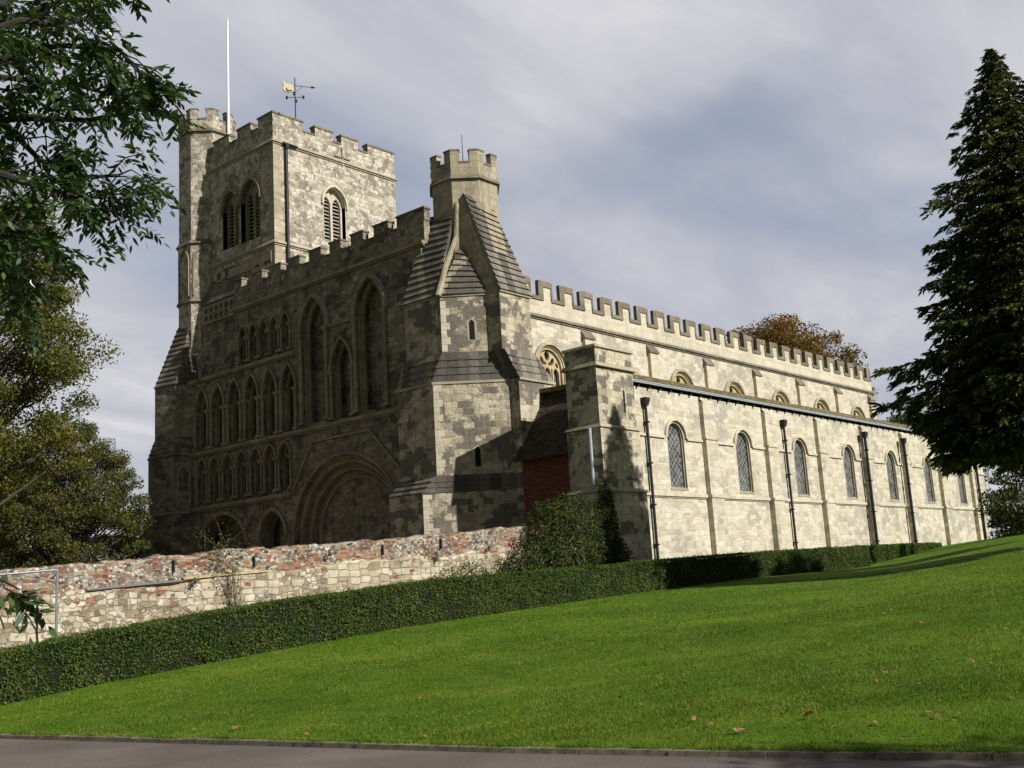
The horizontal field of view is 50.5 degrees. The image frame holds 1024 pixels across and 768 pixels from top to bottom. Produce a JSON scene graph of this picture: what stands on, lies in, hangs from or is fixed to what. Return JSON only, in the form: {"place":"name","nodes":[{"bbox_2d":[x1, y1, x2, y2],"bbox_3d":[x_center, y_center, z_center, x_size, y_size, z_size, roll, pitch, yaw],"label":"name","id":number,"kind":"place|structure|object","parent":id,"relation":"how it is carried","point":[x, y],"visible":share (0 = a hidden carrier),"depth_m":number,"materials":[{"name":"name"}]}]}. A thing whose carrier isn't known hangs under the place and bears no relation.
{"place":"outdoors","nodes":[
{"label":"outdoors","id":0,"kind":"place"},
{"bbox_2d":[0,524,586,651],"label":"garden wall","id":1,"kind":"structure","parent":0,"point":[107,593],"depth_m":31.61,"materials":[{"name":"stone"}]},
{"bbox_2d":[191,576,201,586],"bbox_3d":[-8.879,5.566,30.528,0.252,0.310,0.314,5,-14,-38],"label":"wall weed","id":2,"kind":"object","parent":1,"relation":"attached to","point":[195,580],"depth_m":30.50,"materials":[{"name":"green plant"}]},
{"bbox_2d":[196,514,250,606],"bbox_3d":[-8.286,5.651,31.175,0.540,3.829,1.874,-13,-14,40],"label":"climbing plant","id":3,"kind":"object","parent":1,"relation":"attached to","point":[233,585],"visible":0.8,"depth_m":31.31,"materials":[{"name":"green plant"}]},
{"bbox_2d":[424,548,445,565],"bbox_3d":[-2.674,5.974,37.649,0.311,0.650,0.871,-13,-14,40],"label":"wall weed","id":4,"kind":"object","parent":1,"relation":"attached to","point":[436,555],"depth_m":37.68,"materials":[{"name":"green plant"}]},
{"bbox_2d":[0,534,1023,754],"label":"lawn","id":5,"kind":"structure","parent":0,"point":[956,552],"depth_m":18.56,"materials":[{"name":"green plant"}]},
{"bbox_2d":[0,569,58,640],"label":"steel rail","id":6,"kind":"object","parent":5,"relation":"on","point":[57,588],"visible":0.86,"depth_m":26.69,"materials":[{"name":"grey metal"}]},
{"bbox_2d":[0,562,640,705],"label":"clipped hedge","id":7,"kind":"object","parent":5,"relation":"on","point":[62,663],"visible":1,"depth_m":28.00,"materials":[{"name":"green plant"}]},
{"bbox_2d":[426,561,486,579],"bbox_3d":[-1.901,6.985,37.328,1.304,1.775,2.801,-13,-14,40],"label":"shrub","id":8,"kind":"object","parent":5,"relation":"on","point":[460,570],"visible":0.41,"depth_m":37.60,"materials":[{"name":"green plant"}]},
{"bbox_2d":[491,556,509,573],"bbox_3d":[-0.381,7.102,39.219,0.714,1.788,0.768,-13,-14,40],"label":"shrub","id":9,"kind":"object","parent":5,"relation":"on","point":[502,568],"visible":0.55,"depth_m":39.23,"materials":[{"name":"green plant"}]},
{"bbox_2d":[496,491,608,573],"bbox_3d":[1.434,6.360,41.877,3.714,4.561,5.910,-13,-14,40],"label":"evergreen bush","id":10,"kind":"object","parent":5,"relation":"on","point":[555,550],"visible":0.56,"depth_m":41.58,"materials":[{"name":"green plant"}]},
{"bbox_2d":[733,727,744,731],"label":"fallen leaf","id":11,"kind":"object","parent":5,"relation":"on","point":[737,729],"visible":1,"depth_m":10.68,"materials":[{"name":"plant"}]},
{"bbox_2d":[620,544,871,591],"bbox_3d":[11.158,8.066,48.215,1.238,1.740,20.790,-13,-14,40],"label":"clipped hedge","id":12,"kind":"object","parent":5,"relation":"on","point":[674,572],"visible":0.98,"depth_m":45.98,"materials":[{"name":"green plant"}]},
{"bbox_2d":[803,710,812,716],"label":"fallen leaf","id":13,"kind":"object","parent":5,"relation":"on","point":[808,713],"visible":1,"depth_m":10.90,"materials":[{"name":"brown plant"}]},
{"bbox_2d":[865,543,914,563],"bbox_3d":[20.587,9.309,59.553,1.121,1.177,5.422,-13,-14,40],"label":"clipped hedge","id":14,"kind":"object","parent":5,"relation":"on","point":[879,553],"visible":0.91,"depth_m":58.66,"materials":[{"name":"green plant"}]},
{"bbox_2d":[896,542,941,553],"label":"clipped hedge","id":15,"kind":"object","parent":5,"relation":"on","point":[921,547],"visible":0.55,"depth_m":65.09,"materials":[{"name":"green plant"}]},
{"bbox_2d":[867,48,1023,478],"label":"conifer tree","id":16,"kind":"object","parent":5,"relation":"on","point":[977,413],"visible":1,"depth_m":37.35,"materials":[{"name":"green plant"}]},
{"bbox_2d":[974,460,1023,538],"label":"spreading tree","id":17,"kind":"object","parent":5,"relation":"on","point":[1005,516],"visible":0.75,"depth_m":57.45,"materials":[{"name":"green plant"}]},
{"bbox_2d":[0,739,1023,767],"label":"road","id":18,"kind":"structure","parent":0,"point":[22,753],"depth_m":11.16,"materials":[{"name":"grey asphalt"}]},
{"bbox_2d":[0,734,1023,760],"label":"kerb","id":19,"kind":"structure","parent":18,"relation":"on","point":[957,755],"depth_m":10.56,"materials":[{"name":"concrete"}]},
{"bbox_2d":[0,0,1023,559],"label":"sky","id":20,"kind":"structure","parent":0,"point":[727,165],"materials":[{"name":"grey"}]},
{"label":"far verge","id":21,"kind":"structure","parent":0,"visible":0},
{"bbox_2d":[0,0,206,649],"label":"ash tree","id":22,"kind":"object","parent":21,"relation":"on","point":[67,167],"visible":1,"depth_m":8.09,"materials":[{"name":"green plant"}]},
{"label":"churchyard","id":23,"kind":"structure","parent":0,"visible":0},
{"bbox_2d":[0,445,94,569],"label":"autumn tree","id":24,"kind":"object","parent":23,"relation":"on","point":[4,497],"visible":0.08,"depth_m":68.63,"materials":[{"name":"green plant"}]},
{"bbox_2d":[0,184,123,519],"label":"autumn tree","id":25,"kind":"object","parent":23,"relation":"on","point":[55,365],"visible":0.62,"depth_m":37.05,"materials":[{"name":"green plant"}]},
{"bbox_2d":[0,414,155,569],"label":"autumn tree","id":26,"kind":"object","parent":23,"relation":"on","point":[82,498],"visible":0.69,"depth_m":60.73,"materials":[{"name":"green plant"}]},
{"bbox_2d":[96,508,146,558],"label":"autumn tree","id":27,"kind":"object","parent":23,"relation":"on","point":[139,555],"visible":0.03,"depth_m":83.82,"materials":[{"name":"green plant"}]},
{"bbox_2d":[143,108,991,562],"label":"priory church","id":28,"kind":"structure","parent":23,"relation":"on","point":[351,356],"depth_m":59.30,"materials":[{"name":"stone"}]},
{"bbox_2d":[226,19,229,133],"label":"flagpole","id":29,"kind":"object","parent":28,"relation":"on","point":[228,110],"visible":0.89,"depth_m":72.38,"materials":[{"name":"white metal"}]},
{"bbox_2d":[282,77,314,117],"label":"weather vane","id":30,"kind":"object","parent":28,"relation":"on","point":[287,87],"visible":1,"depth_m":68.68,"materials":[{"name":"gold metal"}]},
{"bbox_2d":[534,341,564,385],"bbox_3d":[1.926,-0.944,57.929,0.600,2.580,2.880,-13,-14,40],"label":"clerestory window","id":31,"kind":"structure","parent":28,"relation":"in","point":[552,363],"depth_m":58.30,"materials":[{"name":"stone"}]},
{"bbox_2d":[590,478,633,564],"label":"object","id":32,"kind":"object","parent":28,"relation":"attached to","point":[603,510],"visible":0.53,"depth_m":44.99,"materials":[{"name":"green plant"}]},
{"bbox_2d":[664,418,688,490],"bbox_3d":[7.773,3.354,51.859,0.460,3.450,1.900,-13,-14,40],"label":"window","id":33,"kind":"structure","parent":28,"relation":"in","point":[672,432],"depth_m":52.06,"materials":[{"name":"glass"}]},
{"bbox_2d":[670,369,694,384],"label":"clerestory window","id":34,"kind":"structure","parent":28,"relation":"in","point":[678,377],"depth_m":67.80,"materials":[{"name":"stone"}]},
{"bbox_2d":[724,379,745,394],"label":"clerestory window","id":35,"kind":"structure","parent":28,"relation":"in","point":[733,388],"depth_m":72.56,"materials":[{"name":"stone"}]},
{"bbox_2d":[733,427,754,493],"bbox_3d":[11.996,4.003,56.597,0.460,3.450,1.900,-13,-14,40],"label":"window","id":36,"kind":"structure","parent":28,"relation":"in","point":[739,439],"depth_m":56.81,"materials":[{"name":"glass"}]},
{"bbox_2d":[771,389,790,402],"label":"clerestory window","id":37,"kind":"structure","parent":28,"relation":"in","point":[777,397],"depth_m":77.32,"materials":[{"name":"stone"}]},
{"bbox_2d":[791,436,810,496],"bbox_3d":[16.219,4.652,61.335,0.460,3.450,1.900,-13,-14,40],"label":"window","id":38,"kind":"structure","parent":28,"relation":"in","point":[796,446],"depth_m":61.56,"materials":[{"name":"glass"}]},
{"bbox_2d":[813,397,830,410],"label":"clerestory window","id":39,"kind":"structure","parent":28,"relation":"in","point":[817,404],"depth_m":82.12,"materials":[{"name":"stone"}]},
{"bbox_2d":[841,443,858,499],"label":"window","id":40,"kind":"structure","parent":28,"relation":"in","point":[848,467],"depth_m":66.32,"materials":[{"name":"glass"}]},
{"bbox_2d":[850,405,865,416],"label":"clerestory window","id":41,"kind":"structure","parent":28,"relation":"in","point":[854,411],"depth_m":86.88,"materials":[{"name":"stone"}]},
{"bbox_2d":[884,449,899,501],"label":"window","id":42,"kind":"structure","parent":28,"relation":"in","point":[887,457],"depth_m":71.08,"materials":[{"name":"glass"}]},
{"bbox_2d":[922,454,935,503],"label":"window","id":43,"kind":"structure","parent":28,"relation":"in","point":[927,473],"depth_m":75.82,"materials":[{"name":"glass"}]},
{"bbox_2d":[957,475,967,504],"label":"window","id":44,"kind":"structure","parent":28,"relation":"in","point":[960,480],"depth_m":80.53,"materials":[{"name":"glass"}]},
{"bbox_2d":[726,312,877,397],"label":"autumn tree","id":45,"kind":"object","parent":23,"relation":"on","point":[782,328],"visible":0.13,"depth_m":109.25,"materials":[{"name":"brown plant"}]},
{"bbox_2d":[882,395,995,491],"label":"spreading tree","id":46,"kind":"object","parent":23,"relation":"on","point":[900,419],"visible":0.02,"depth_m":94.27,"materials":[{"name":"green plant"}]}
]}

